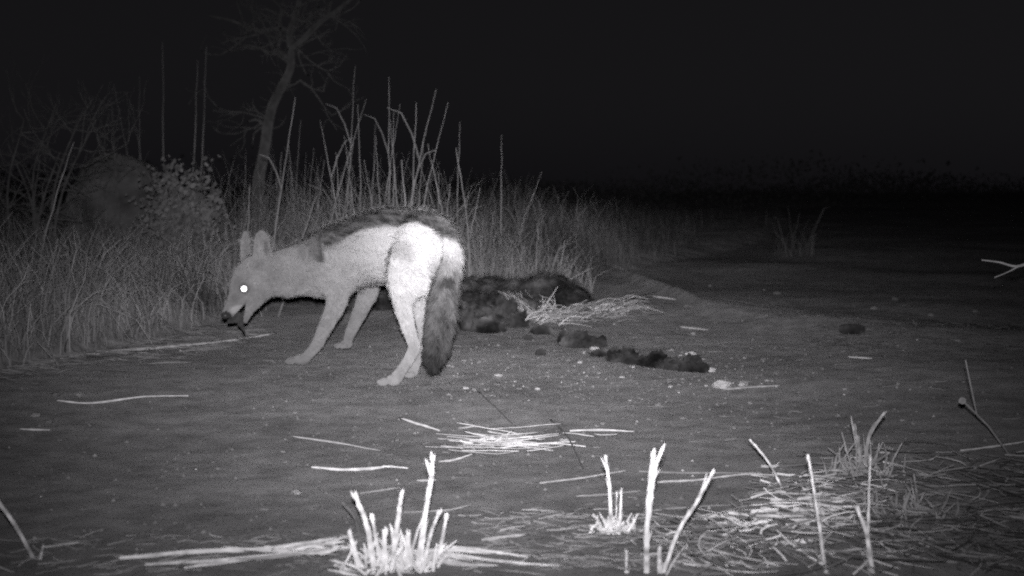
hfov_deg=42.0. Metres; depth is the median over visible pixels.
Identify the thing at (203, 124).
reed
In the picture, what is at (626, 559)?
stubble stalk
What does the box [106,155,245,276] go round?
leafy shrub
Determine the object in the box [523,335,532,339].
dark crumb
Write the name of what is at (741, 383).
stone
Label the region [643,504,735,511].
straw stalk
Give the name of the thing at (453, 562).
straw sheaf
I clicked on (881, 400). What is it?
stone
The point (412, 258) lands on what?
jackal
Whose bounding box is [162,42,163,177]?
reed
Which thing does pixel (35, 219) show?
dead shrub
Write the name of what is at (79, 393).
stone
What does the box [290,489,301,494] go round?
stone
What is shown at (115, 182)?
dead shrub
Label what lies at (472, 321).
hide scrap
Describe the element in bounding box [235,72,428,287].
grass tussock
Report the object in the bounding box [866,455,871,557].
stubble stalk
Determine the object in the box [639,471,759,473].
straw stalk
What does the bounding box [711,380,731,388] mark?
stone
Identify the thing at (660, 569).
stubble stalk
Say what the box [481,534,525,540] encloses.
straw stalk
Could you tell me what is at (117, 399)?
straw stalk
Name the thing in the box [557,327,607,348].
hide scrap
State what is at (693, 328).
straw stalk
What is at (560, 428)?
dark twig
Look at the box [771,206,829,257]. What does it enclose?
grass tussock
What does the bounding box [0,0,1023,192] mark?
sky
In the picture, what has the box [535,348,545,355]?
dark crumb
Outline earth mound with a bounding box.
[52,152,174,262]
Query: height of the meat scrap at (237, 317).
0.061 m
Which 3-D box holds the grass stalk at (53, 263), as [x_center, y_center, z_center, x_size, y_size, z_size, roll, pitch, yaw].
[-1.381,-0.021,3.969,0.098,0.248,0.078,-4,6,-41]
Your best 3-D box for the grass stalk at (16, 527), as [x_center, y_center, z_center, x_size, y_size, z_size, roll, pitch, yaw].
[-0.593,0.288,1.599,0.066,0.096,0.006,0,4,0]
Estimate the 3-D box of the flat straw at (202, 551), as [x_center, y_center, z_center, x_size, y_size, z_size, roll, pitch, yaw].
[-0.325,0.313,1.601,0.279,0.009,0.032,-1,5,-18]
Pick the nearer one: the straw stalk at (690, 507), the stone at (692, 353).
the straw stalk at (690, 507)
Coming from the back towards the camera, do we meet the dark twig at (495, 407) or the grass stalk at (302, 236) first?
the grass stalk at (302, 236)
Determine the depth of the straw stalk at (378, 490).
1.96 m
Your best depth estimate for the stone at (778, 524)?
1.75 m
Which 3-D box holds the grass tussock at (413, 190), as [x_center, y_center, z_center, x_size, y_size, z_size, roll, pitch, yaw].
[-0.492,-0.325,5.245,1.145,0.987,1.052,0,4,0]
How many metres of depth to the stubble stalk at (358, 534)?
1.65 m
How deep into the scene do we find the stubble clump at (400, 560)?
1.52 m
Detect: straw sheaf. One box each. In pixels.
[223,537,347,559]
[414,548,497,565]
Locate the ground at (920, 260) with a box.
[0,192,1023,575]
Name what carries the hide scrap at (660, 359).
on the ground at (920, 260)
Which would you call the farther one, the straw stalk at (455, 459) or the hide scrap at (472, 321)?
the hide scrap at (472, 321)
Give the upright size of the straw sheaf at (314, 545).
0.014 m
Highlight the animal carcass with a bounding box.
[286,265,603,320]
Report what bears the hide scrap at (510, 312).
on the ground at (920, 260)
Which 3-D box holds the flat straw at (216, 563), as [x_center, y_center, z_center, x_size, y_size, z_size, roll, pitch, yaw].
[-0.288,0.315,1.566,0.196,0.004,0.006,-3,5,-30]
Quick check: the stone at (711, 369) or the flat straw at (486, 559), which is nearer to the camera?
the flat straw at (486, 559)
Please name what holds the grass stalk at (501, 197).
on the ground at (920, 260)
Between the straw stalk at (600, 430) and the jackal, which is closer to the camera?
the straw stalk at (600, 430)
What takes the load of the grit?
on the ground at (920, 260)
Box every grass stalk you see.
[0,502,44,558]
[34,142,73,297]
[41,238,65,313]
[247,184,315,316]
[259,101,294,310]
[500,134,501,269]
[500,172,541,265]
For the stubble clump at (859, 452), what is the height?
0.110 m
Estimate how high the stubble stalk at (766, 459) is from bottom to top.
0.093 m
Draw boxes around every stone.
[30,413,40,416]
[44,418,55,422]
[49,392,61,396]
[75,392,85,395]
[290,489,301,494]
[685,351,696,354]
[709,367,715,371]
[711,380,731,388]
[738,381,747,385]
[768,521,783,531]
[839,324,865,334]
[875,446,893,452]
[877,398,886,401]
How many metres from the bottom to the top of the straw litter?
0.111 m
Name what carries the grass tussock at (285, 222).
on the ground at (920, 260)
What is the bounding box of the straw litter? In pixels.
[0,277,1023,575]
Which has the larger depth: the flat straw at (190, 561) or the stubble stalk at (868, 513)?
the stubble stalk at (868, 513)
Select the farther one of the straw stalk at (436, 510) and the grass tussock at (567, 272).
the grass tussock at (567, 272)
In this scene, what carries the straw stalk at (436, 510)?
on the ground at (920, 260)
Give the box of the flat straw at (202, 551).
[120,536,352,558]
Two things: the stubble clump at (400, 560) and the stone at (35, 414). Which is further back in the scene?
the stone at (35, 414)
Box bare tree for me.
[187,0,366,231]
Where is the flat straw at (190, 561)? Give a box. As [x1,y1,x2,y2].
[145,547,348,565]
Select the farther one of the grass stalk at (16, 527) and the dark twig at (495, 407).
the dark twig at (495, 407)
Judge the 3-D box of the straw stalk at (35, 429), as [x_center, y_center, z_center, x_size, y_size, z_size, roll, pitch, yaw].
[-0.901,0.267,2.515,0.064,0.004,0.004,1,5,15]
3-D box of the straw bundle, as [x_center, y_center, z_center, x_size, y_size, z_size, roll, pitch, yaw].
[0.021,0.272,2.407,0.344,0.014,0.286,0,4,0]
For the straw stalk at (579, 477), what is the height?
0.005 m
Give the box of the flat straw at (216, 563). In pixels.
[184,545,343,568]
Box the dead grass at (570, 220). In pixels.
[0,166,789,370]
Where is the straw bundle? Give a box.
[425,422,616,453]
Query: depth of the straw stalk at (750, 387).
3.06 m
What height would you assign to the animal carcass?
0.259 m
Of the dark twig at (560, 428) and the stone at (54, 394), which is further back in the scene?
the stone at (54, 394)
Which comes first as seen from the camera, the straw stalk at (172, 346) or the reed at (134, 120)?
the straw stalk at (172, 346)
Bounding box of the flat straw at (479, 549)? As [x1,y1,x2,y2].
[437,544,526,557]
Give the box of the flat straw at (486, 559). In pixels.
[448,553,558,566]
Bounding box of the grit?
[8,303,1023,563]
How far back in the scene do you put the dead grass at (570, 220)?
6.10 m
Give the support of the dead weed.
on the ground at (920, 260)
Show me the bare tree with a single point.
(268, 117)
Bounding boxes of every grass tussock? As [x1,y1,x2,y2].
[134,122,415,265]
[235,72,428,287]
[282,91,516,288]
[382,129,552,293]
[462,209,572,279]
[495,229,621,293]
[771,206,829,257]
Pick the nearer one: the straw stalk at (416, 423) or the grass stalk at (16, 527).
the grass stalk at (16, 527)
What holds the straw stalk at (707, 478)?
on the ground at (920, 260)
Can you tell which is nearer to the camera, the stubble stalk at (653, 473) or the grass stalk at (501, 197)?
the stubble stalk at (653, 473)
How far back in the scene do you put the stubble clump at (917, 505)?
1.84 m
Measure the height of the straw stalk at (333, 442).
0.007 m
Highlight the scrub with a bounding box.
[0,150,1023,210]
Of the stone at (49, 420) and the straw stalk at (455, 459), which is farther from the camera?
the stone at (49, 420)
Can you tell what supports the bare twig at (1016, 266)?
on the ground at (920, 260)
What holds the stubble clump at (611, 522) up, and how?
on the ground at (920, 260)
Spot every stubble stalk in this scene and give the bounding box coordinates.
[341,502,360,543]
[625,548,629,572]
[644,443,665,572]
[657,469,713,572]
[749,439,782,488]
[806,454,826,572]
[854,504,874,572]
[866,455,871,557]
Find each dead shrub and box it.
[0,40,149,274]
[85,107,148,257]
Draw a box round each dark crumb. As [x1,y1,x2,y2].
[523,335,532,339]
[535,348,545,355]
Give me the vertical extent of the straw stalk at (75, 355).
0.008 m
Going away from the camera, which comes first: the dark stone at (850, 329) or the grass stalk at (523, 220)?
the dark stone at (850, 329)
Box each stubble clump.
[327,451,456,575]
[589,455,644,534]
[821,411,905,480]
[865,473,960,526]
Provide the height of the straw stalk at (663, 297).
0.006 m
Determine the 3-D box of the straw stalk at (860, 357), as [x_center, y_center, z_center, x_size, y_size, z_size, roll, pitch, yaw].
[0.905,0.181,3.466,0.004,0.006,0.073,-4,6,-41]
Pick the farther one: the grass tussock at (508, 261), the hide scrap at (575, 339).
the grass tussock at (508, 261)
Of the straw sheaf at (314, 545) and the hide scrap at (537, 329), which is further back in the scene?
the hide scrap at (537, 329)
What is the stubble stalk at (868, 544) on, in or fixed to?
on the ground at (920, 260)
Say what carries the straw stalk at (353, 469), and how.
on the ground at (920, 260)
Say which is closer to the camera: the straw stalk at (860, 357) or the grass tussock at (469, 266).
the straw stalk at (860, 357)
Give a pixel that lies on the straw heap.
(631, 305)
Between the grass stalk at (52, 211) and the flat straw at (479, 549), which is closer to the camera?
the flat straw at (479, 549)
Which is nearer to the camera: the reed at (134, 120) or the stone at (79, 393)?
the stone at (79, 393)
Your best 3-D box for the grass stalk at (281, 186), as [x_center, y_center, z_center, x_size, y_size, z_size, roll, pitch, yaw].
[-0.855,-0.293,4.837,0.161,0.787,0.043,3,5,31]
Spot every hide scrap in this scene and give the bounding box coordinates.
[458,305,506,332]
[492,295,528,327]
[530,323,553,334]
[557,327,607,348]
[589,346,680,370]
[678,353,709,372]
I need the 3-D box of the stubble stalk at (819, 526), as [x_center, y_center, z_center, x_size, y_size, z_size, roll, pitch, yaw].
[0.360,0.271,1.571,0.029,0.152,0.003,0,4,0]
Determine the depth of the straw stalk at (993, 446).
2.31 m
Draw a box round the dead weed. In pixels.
[959,360,1008,453]
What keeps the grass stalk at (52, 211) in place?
on the ground at (920, 260)
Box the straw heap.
[491,282,663,326]
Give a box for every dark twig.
[479,392,512,423]
[550,419,583,468]
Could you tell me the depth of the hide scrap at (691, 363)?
3.32 m
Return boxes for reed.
[114,77,140,158]
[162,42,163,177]
[192,46,206,197]
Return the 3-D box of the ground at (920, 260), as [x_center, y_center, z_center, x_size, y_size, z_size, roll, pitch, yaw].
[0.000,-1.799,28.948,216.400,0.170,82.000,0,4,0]
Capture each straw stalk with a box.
[20,429,49,430]
[32,353,127,364]
[44,542,77,547]
[57,395,187,403]
[78,333,275,353]
[291,436,379,450]
[311,465,407,470]
[360,487,399,493]
[399,417,439,430]
[404,504,472,512]
[439,453,473,461]
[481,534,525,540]
[540,470,626,483]
[570,429,633,431]
[576,491,638,496]
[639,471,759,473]
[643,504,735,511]
[650,295,675,299]
[655,473,771,482]
[680,326,707,329]
[724,385,779,389]
[848,356,871,358]
[960,441,1023,450]
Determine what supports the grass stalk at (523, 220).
on the ground at (920, 260)
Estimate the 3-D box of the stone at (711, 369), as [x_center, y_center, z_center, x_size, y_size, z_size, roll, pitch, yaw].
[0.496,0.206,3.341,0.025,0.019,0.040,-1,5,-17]
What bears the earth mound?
on the ground at (920, 260)
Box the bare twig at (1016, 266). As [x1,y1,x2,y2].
[981,260,1023,277]
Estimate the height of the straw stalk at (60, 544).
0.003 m
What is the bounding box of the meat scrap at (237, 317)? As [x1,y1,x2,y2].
[227,312,244,333]
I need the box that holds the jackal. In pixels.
[221,202,466,385]

